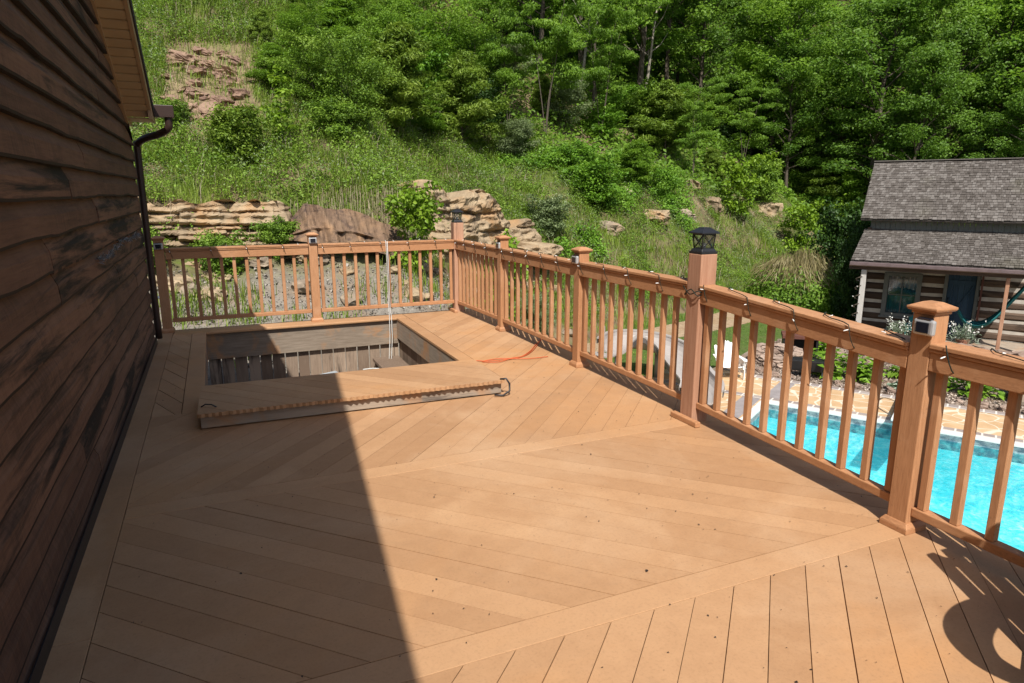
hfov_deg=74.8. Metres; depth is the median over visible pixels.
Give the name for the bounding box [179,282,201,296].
stone
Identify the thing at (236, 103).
boulder
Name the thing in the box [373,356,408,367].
wooden step
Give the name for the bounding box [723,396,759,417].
paving band
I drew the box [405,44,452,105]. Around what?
green bush
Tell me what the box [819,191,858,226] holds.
leafy shrub
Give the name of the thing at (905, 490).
deck railing
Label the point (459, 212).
post lantern
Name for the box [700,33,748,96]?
olive shrub
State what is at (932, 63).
broadleaf tree
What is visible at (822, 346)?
hosta
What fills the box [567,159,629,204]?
green bush
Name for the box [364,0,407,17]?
feathery shrub
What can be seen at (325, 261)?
stone
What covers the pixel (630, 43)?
juniper shrub
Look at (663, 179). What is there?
green bush
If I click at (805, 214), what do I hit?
leafy shrub
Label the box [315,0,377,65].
juniper shrub
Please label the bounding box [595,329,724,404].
water slide
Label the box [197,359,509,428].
hatch lid
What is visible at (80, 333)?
house
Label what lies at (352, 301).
stone
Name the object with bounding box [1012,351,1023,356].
stone
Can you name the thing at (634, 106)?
green bush
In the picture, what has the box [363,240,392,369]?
rope
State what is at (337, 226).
rock slab
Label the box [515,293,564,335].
olive shrub
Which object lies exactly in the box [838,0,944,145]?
broadleaf tree
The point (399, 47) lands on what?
juniper shrub
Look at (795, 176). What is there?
green bush
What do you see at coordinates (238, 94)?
boulder
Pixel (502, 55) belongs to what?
feathery tree
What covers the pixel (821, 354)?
hosta
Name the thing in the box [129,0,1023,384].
ground
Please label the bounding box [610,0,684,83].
broadleaf tree
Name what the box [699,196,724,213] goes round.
boulder
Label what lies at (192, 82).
boulder
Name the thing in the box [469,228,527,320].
leafy shrub
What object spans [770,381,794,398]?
paving band
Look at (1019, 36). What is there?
broadleaf tree
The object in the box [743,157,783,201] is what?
green bush
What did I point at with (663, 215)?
boulder
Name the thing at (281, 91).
sapling
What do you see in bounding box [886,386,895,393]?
stone
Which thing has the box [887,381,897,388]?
hosta
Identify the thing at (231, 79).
boulder
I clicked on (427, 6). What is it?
feathery shrub
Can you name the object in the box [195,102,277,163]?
green bush
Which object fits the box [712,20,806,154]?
broadleaf tree
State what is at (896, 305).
window
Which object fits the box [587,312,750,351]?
dirt path
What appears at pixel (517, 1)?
broadleaf tree
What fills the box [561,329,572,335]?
stone
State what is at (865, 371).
hosta
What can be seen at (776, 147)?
broadleaf tree
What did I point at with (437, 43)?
feathery shrub
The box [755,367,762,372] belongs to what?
stone
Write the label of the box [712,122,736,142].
thicket bush
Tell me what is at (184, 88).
boulder
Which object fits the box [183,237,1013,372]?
roadside grass
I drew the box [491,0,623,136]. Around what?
feathery tree
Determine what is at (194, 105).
boulder
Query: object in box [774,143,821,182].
juniper shrub
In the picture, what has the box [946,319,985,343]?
potted plant
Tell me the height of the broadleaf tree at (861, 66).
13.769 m
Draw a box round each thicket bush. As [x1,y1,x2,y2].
[449,34,507,84]
[469,77,506,123]
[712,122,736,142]
[761,154,790,172]
[804,196,895,304]
[828,229,862,320]
[836,213,870,306]
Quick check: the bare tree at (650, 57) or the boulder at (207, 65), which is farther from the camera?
the bare tree at (650, 57)
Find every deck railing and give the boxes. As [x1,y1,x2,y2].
[151,232,453,333]
[448,222,1023,567]
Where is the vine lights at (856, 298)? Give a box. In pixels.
[852,272,862,321]
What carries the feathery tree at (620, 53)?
on the ground at (231, 48)
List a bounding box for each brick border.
[654,378,1023,442]
[754,375,1023,418]
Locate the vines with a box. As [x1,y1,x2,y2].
[493,137,696,261]
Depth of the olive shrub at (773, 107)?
50.03 m
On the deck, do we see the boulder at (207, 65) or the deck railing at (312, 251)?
the deck railing at (312, 251)
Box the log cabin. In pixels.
[849,157,1023,351]
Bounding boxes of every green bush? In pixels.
[141,226,167,269]
[152,96,194,127]
[187,228,247,279]
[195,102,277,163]
[247,214,300,259]
[299,95,355,137]
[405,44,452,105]
[415,23,475,69]
[525,193,573,236]
[549,139,601,174]
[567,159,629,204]
[578,103,626,140]
[595,91,636,123]
[599,80,625,90]
[610,46,638,78]
[617,82,646,113]
[619,77,661,130]
[647,165,687,202]
[662,89,704,120]
[673,120,701,140]
[683,90,738,128]
[686,104,716,133]
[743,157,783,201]
[777,170,807,196]
[792,189,834,220]
[813,1,831,12]
[845,194,865,225]
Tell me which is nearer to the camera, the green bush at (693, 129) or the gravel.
the gravel
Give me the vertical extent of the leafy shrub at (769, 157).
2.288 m
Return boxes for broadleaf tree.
[486,0,551,32]
[489,0,579,63]
[527,0,614,68]
[552,0,634,109]
[576,0,696,89]
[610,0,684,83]
[623,0,719,79]
[633,0,729,85]
[660,0,758,98]
[671,6,727,95]
[694,0,794,148]
[711,0,861,169]
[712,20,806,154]
[716,0,792,154]
[733,1,851,118]
[747,31,832,192]
[761,37,834,160]
[787,38,902,164]
[799,0,967,197]
[821,5,906,140]
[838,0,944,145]
[862,46,972,177]
[868,0,1000,155]
[893,9,1023,159]
[940,0,1023,158]
[959,91,1023,227]
[970,0,1023,157]
[978,18,1023,144]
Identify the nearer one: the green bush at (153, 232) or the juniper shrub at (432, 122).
the green bush at (153, 232)
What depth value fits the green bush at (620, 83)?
38.61 m
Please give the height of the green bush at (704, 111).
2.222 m
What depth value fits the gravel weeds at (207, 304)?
12.39 m
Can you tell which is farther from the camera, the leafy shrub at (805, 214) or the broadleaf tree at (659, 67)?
the broadleaf tree at (659, 67)
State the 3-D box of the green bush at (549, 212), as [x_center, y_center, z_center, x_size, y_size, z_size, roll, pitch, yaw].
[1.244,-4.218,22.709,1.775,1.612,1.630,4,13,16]
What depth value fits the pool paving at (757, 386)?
14.90 m
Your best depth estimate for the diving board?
12.75 m
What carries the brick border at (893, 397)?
on the pool paving at (990, 423)
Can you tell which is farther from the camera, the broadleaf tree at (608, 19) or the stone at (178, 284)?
the broadleaf tree at (608, 19)
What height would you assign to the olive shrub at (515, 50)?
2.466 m
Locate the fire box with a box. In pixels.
[781,330,818,357]
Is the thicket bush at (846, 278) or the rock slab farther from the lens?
the thicket bush at (846, 278)
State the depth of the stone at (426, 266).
15.27 m
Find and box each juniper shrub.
[242,42,292,87]
[246,8,278,44]
[275,0,319,25]
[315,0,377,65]
[365,21,448,131]
[407,90,448,135]
[431,49,513,143]
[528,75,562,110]
[609,139,660,182]
[620,33,638,51]
[628,79,697,157]
[701,148,724,169]
[701,153,729,180]
[726,127,739,144]
[739,136,764,156]
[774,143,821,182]
[786,156,847,212]
[829,167,869,217]
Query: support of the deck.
on the ground at (231, 48)
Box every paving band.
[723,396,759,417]
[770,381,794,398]
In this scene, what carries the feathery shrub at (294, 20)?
on the ground at (231, 48)
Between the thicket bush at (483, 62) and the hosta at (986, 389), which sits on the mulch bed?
the hosta at (986, 389)
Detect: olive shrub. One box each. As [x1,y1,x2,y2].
[490,36,538,88]
[494,117,543,157]
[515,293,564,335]
[540,77,595,127]
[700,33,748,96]
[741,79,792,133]
[782,109,855,155]
[802,139,878,174]
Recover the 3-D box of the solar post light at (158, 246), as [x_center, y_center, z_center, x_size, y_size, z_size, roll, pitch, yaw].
[-3.993,-1.076,7.560,0.096,0.079,0.034,-5,14,-23]
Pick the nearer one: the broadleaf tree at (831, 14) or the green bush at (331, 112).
the green bush at (331, 112)
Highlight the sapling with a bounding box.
[259,64,297,142]
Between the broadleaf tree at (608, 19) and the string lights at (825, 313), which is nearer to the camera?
the string lights at (825, 313)
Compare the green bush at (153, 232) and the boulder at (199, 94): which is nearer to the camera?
the green bush at (153, 232)
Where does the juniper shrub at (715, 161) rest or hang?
on the ground at (231, 48)
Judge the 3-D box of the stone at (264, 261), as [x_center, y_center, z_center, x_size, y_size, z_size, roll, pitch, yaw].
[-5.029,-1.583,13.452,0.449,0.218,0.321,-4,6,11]
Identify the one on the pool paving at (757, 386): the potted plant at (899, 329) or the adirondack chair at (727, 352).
the adirondack chair at (727, 352)
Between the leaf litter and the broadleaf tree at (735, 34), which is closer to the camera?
the leaf litter
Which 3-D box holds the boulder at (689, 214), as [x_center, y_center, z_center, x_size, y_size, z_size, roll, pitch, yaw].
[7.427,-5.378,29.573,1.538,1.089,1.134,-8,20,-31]
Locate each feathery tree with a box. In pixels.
[458,0,547,121]
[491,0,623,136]
[567,0,673,143]
[674,74,739,174]
[711,81,782,160]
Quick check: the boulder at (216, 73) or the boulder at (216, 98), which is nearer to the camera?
the boulder at (216, 98)
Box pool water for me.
[757,417,1023,551]
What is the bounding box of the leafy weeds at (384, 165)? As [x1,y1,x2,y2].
[130,0,818,332]
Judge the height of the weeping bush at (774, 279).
2.450 m
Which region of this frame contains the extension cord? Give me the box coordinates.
[476,339,547,362]
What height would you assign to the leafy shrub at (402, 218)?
2.200 m
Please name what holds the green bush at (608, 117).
on the ground at (231, 48)
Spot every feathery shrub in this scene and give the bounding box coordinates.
[251,29,364,108]
[272,0,333,56]
[287,26,398,129]
[324,0,370,29]
[350,0,428,65]
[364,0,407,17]
[368,0,439,30]
[384,0,479,88]
[441,17,503,93]
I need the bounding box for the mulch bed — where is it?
[723,340,1023,414]
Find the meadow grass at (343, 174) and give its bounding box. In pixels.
[131,0,789,321]
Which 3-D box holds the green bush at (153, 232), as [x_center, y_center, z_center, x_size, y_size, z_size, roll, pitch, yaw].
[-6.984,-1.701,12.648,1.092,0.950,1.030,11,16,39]
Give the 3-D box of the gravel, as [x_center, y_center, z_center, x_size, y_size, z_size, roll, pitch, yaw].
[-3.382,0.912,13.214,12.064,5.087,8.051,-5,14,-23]
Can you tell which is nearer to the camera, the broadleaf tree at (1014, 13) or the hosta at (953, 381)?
the hosta at (953, 381)
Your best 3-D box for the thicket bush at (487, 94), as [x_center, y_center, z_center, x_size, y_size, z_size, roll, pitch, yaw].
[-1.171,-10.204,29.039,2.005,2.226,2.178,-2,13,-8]
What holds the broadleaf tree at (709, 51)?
on the ground at (231, 48)
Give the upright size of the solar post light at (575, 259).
0.079 m
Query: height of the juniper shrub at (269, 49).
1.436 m
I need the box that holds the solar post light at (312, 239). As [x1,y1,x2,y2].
[309,237,316,242]
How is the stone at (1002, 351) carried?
on the stone
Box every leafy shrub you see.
[378,179,448,273]
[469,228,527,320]
[714,153,768,219]
[750,151,783,168]
[777,200,823,254]
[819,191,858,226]
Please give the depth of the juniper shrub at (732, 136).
47.26 m
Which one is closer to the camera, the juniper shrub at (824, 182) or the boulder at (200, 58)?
the boulder at (200, 58)
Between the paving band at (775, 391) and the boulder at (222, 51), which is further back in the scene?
the boulder at (222, 51)
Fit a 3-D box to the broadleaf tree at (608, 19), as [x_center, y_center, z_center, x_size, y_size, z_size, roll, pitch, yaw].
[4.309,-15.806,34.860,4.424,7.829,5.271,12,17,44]
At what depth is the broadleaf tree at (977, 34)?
35.85 m
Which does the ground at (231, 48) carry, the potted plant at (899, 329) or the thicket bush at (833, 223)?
the thicket bush at (833, 223)
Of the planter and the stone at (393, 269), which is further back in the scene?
the planter
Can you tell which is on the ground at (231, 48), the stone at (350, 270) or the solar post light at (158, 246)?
the stone at (350, 270)
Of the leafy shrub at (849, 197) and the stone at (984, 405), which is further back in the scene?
the leafy shrub at (849, 197)
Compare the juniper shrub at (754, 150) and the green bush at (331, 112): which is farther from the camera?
the juniper shrub at (754, 150)
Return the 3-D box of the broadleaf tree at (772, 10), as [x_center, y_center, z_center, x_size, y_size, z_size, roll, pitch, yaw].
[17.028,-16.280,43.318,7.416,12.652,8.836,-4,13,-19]
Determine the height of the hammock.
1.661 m
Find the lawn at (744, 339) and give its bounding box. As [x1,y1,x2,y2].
[604,308,823,377]
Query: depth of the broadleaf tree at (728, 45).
48.55 m
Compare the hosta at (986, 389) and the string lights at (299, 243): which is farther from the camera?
the hosta at (986, 389)
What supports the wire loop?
attached to the deck railing at (905, 490)
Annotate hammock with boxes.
[957,286,1023,328]
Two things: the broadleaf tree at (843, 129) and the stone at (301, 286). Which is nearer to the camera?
the stone at (301, 286)
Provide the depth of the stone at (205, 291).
12.31 m
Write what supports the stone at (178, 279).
on the ground at (231, 48)
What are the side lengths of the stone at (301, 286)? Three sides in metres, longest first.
0.668 x 0.477 x 0.324 m
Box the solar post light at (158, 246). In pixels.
[153,242,162,249]
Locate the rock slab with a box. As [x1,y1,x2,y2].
[289,203,422,261]
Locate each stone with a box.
[167,276,192,285]
[168,281,180,292]
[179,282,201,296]
[196,286,215,299]
[199,270,232,282]
[201,287,226,301]
[248,257,272,267]
[291,278,320,292]
[295,255,307,262]
[307,255,328,264]
[339,266,353,274]
[340,292,362,305]
[390,265,397,273]
[404,286,424,301]
[422,263,433,274]
[424,292,434,299]
[433,268,442,274]
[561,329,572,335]
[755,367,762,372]
[772,371,778,376]
[836,348,845,354]
[855,382,861,388]
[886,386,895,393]
[980,401,989,409]
[996,349,1013,354]
[998,404,1006,411]
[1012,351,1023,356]
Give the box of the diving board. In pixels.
[891,382,897,420]
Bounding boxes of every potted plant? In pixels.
[886,313,911,335]
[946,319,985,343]
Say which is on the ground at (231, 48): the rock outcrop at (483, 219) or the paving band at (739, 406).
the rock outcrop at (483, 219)
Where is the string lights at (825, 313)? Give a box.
[700,285,1023,380]
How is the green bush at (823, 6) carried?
on the ground at (231, 48)
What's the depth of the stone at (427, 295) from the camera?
13.76 m
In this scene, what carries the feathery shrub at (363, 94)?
on the ground at (231, 48)
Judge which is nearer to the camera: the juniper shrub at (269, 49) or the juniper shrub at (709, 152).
the juniper shrub at (269, 49)
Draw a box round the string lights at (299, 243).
[168,238,445,259]
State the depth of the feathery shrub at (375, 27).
26.18 m
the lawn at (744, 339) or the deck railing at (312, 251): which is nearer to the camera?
the deck railing at (312, 251)
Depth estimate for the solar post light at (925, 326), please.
3.00 m
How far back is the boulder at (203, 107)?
16.71 m
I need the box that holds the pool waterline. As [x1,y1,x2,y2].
[750,404,1023,463]
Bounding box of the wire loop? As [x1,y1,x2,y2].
[683,285,701,296]
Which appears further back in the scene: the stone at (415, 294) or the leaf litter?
the stone at (415, 294)
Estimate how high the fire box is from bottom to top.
0.600 m
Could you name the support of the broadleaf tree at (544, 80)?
on the ground at (231, 48)
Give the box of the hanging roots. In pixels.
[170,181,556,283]
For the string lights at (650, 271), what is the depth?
6.24 m
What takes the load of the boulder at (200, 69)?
on the ground at (231, 48)
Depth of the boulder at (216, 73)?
18.37 m
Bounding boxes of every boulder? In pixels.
[159,93,181,102]
[160,73,174,78]
[165,49,197,64]
[165,60,183,66]
[177,86,194,92]
[180,65,197,71]
[181,102,198,111]
[184,87,209,99]
[185,66,209,77]
[185,79,201,86]
[186,92,203,98]
[191,101,217,114]
[192,46,212,55]
[193,55,204,60]
[199,60,224,70]
[199,112,211,120]
[207,95,234,105]
[208,71,232,80]
[213,66,236,76]
[215,50,228,54]
[218,77,243,87]
[219,54,232,59]
[225,101,243,107]
[226,88,249,99]
[227,55,244,65]
[599,220,624,235]
[642,209,670,226]
[674,207,696,222]
[684,179,700,193]
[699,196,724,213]
[756,202,783,217]
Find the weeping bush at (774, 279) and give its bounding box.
[742,247,851,317]
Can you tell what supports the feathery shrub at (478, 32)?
on the ground at (231, 48)
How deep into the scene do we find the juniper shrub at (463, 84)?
25.56 m
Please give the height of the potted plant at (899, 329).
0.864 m
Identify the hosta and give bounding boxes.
[811,348,859,379]
[818,341,826,352]
[834,355,886,383]
[883,365,899,378]
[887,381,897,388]
[947,376,957,386]
[947,377,1008,400]
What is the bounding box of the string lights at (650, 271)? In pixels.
[456,239,687,295]
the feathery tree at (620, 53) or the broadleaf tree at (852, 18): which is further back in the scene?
the broadleaf tree at (852, 18)
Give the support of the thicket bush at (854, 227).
on the lawn
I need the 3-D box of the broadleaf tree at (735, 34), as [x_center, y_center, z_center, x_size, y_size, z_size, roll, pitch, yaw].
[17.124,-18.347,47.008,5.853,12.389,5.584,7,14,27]
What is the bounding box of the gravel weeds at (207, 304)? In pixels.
[157,226,465,328]
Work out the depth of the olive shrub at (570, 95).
30.85 m
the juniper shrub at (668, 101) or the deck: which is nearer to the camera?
the deck
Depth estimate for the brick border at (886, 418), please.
13.00 m
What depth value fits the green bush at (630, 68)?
43.63 m
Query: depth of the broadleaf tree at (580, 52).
37.59 m
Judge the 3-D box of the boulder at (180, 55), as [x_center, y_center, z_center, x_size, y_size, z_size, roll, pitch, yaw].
[-9.308,-7.888,18.922,0.862,0.389,0.815,8,-10,-16]
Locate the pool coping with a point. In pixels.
(755, 410)
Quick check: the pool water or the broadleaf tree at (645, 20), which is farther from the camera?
the broadleaf tree at (645, 20)
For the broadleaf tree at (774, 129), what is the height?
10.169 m
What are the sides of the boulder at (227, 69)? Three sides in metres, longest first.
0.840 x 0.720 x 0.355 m
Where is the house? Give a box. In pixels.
[0,0,173,682]
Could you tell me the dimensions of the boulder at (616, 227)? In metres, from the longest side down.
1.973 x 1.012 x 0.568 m
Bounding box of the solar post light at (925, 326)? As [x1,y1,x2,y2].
[913,317,936,336]
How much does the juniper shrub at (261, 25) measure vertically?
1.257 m
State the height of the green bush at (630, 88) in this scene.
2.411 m
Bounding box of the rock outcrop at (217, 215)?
[138,196,296,269]
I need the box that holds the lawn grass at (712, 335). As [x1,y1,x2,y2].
[604,295,815,369]
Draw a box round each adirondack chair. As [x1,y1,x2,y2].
[712,340,746,379]
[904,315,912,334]
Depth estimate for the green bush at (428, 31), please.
29.98 m
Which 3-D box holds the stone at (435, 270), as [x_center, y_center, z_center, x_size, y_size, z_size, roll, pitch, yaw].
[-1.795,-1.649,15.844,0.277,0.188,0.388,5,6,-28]
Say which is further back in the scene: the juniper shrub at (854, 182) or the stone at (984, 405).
the juniper shrub at (854, 182)
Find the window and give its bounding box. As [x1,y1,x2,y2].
[878,272,922,319]
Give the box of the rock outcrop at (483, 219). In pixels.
[396,179,563,294]
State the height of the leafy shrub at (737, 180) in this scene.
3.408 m
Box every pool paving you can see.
[652,370,779,418]
[776,383,1023,439]
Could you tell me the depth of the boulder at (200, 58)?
19.11 m
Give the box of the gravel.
[155,256,541,380]
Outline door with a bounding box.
[942,274,981,336]
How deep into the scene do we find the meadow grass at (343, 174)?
19.20 m
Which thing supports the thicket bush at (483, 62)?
on the ground at (231, 48)
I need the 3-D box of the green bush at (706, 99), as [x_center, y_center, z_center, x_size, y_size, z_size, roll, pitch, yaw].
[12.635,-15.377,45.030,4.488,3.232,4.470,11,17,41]
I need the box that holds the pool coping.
[740,400,1023,452]
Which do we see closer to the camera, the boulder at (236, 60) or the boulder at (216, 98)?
the boulder at (216, 98)
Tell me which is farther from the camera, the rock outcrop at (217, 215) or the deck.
the rock outcrop at (217, 215)
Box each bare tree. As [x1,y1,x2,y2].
[573,0,594,105]
[634,4,668,86]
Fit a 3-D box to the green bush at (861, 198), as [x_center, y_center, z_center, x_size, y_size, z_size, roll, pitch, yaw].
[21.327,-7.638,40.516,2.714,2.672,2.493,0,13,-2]
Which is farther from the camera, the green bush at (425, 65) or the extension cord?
the green bush at (425, 65)
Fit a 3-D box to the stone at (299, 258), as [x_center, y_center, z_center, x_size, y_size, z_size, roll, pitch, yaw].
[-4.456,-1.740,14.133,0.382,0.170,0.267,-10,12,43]
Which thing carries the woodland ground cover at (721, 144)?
on the ground at (231, 48)
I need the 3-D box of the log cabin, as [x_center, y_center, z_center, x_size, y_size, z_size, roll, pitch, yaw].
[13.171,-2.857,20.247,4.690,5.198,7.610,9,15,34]
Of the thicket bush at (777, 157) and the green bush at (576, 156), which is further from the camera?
the thicket bush at (777, 157)
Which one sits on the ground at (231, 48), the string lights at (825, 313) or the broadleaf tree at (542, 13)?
the broadleaf tree at (542, 13)
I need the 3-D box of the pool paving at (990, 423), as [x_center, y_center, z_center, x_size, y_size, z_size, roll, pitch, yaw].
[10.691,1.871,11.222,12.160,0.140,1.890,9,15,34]
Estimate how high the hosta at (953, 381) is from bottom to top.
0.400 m
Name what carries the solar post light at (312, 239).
attached to the deck railing at (312, 251)
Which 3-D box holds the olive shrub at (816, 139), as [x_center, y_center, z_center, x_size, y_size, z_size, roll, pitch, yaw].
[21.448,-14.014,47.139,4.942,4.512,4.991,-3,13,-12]
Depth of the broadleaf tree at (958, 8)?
38.21 m
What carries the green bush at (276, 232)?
on the ground at (231, 48)
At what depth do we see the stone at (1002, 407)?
13.15 m
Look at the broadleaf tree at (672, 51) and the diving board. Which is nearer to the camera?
the diving board
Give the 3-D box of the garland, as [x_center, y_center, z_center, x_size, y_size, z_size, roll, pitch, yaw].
[-3.023,-0.770,5.236,0.080,0.117,2.641,-5,14,-23]
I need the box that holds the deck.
[40,309,1023,682]
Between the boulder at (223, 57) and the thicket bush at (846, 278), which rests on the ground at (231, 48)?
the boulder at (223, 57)
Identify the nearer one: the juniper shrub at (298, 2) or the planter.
the planter
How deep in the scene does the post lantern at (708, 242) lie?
4.53 m
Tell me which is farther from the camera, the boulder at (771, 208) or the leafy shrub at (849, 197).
the leafy shrub at (849, 197)
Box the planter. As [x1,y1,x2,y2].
[791,356,824,378]
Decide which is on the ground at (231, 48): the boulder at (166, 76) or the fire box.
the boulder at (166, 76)
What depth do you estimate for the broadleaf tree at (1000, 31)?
39.98 m
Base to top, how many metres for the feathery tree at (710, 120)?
5.591 m
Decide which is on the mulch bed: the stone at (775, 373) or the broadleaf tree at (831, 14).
the stone at (775, 373)
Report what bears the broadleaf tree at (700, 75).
on the ground at (231, 48)
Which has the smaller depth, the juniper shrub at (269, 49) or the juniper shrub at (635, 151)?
the juniper shrub at (269, 49)
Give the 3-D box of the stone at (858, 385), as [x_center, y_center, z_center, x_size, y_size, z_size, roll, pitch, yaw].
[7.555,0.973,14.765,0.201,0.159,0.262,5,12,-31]
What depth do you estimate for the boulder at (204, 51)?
19.34 m
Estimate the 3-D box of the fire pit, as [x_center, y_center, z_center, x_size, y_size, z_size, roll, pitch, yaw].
[6.662,0.336,16.884,1.284,0.424,1.281,9,15,34]
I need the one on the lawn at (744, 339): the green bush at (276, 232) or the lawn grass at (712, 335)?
the lawn grass at (712, 335)
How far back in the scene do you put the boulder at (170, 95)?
16.75 m
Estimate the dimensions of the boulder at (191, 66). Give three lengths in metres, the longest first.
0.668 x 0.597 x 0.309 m
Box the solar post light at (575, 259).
[572,255,578,263]
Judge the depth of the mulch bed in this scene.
14.99 m
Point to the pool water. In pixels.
(979, 494)
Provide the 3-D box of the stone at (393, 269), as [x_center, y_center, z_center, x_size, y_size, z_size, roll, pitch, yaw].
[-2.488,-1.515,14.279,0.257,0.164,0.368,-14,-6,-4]
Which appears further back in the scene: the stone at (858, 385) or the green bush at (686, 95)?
the green bush at (686, 95)
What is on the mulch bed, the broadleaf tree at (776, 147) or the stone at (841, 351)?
the stone at (841, 351)
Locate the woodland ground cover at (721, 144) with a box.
[362,0,1023,238]
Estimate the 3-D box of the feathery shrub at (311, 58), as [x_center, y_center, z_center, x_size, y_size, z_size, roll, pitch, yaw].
[-5.273,-7.226,18.273,2.607,2.154,2.670,9,15,35]
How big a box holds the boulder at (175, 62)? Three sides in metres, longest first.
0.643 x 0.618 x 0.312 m
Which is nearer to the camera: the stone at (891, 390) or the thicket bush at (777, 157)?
the stone at (891, 390)
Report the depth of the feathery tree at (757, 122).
39.74 m
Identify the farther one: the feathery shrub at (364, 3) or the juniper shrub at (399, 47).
the feathery shrub at (364, 3)
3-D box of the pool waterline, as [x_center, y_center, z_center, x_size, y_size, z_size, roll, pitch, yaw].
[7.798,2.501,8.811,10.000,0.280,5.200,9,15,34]
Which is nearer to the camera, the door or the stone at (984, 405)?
the stone at (984, 405)
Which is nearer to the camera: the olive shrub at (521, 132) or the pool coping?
the pool coping
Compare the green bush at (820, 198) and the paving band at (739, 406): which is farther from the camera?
the green bush at (820, 198)
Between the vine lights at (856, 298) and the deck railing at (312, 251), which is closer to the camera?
the deck railing at (312, 251)
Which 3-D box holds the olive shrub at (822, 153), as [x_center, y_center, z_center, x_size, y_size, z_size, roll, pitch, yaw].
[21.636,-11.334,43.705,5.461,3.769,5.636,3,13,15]
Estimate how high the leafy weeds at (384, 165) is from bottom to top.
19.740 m
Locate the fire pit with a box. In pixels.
[755,343,802,367]
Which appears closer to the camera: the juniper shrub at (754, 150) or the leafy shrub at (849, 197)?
the leafy shrub at (849, 197)
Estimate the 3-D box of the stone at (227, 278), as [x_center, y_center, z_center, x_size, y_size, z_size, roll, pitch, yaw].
[-5.848,-1.263,13.342,0.650,0.290,0.454,9,22,5]
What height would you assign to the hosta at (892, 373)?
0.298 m
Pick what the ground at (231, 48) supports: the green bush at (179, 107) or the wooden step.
the green bush at (179, 107)
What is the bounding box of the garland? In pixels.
[96,231,140,263]
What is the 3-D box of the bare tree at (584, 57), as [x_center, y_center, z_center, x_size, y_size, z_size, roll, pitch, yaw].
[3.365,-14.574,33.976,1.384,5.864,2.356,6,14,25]
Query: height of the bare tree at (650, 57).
7.216 m
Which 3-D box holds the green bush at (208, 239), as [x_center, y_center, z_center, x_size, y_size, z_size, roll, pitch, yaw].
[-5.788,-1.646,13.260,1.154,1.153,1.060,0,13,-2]
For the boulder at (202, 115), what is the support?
on the ground at (231, 48)
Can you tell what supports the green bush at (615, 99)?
on the ground at (231, 48)
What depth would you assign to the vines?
27.03 m
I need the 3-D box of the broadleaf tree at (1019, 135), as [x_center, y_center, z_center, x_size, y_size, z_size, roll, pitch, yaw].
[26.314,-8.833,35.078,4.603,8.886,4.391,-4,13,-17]
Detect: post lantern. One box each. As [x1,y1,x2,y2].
[450,209,462,222]
[689,227,719,253]
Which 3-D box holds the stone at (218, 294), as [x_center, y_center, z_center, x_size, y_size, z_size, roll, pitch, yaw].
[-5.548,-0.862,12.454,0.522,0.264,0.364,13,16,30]
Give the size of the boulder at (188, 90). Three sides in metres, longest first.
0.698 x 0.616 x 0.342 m
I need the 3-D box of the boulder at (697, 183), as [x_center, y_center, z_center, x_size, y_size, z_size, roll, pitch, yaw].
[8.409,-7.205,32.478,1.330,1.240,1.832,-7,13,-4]
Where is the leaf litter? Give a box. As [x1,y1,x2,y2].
[133,316,1008,682]

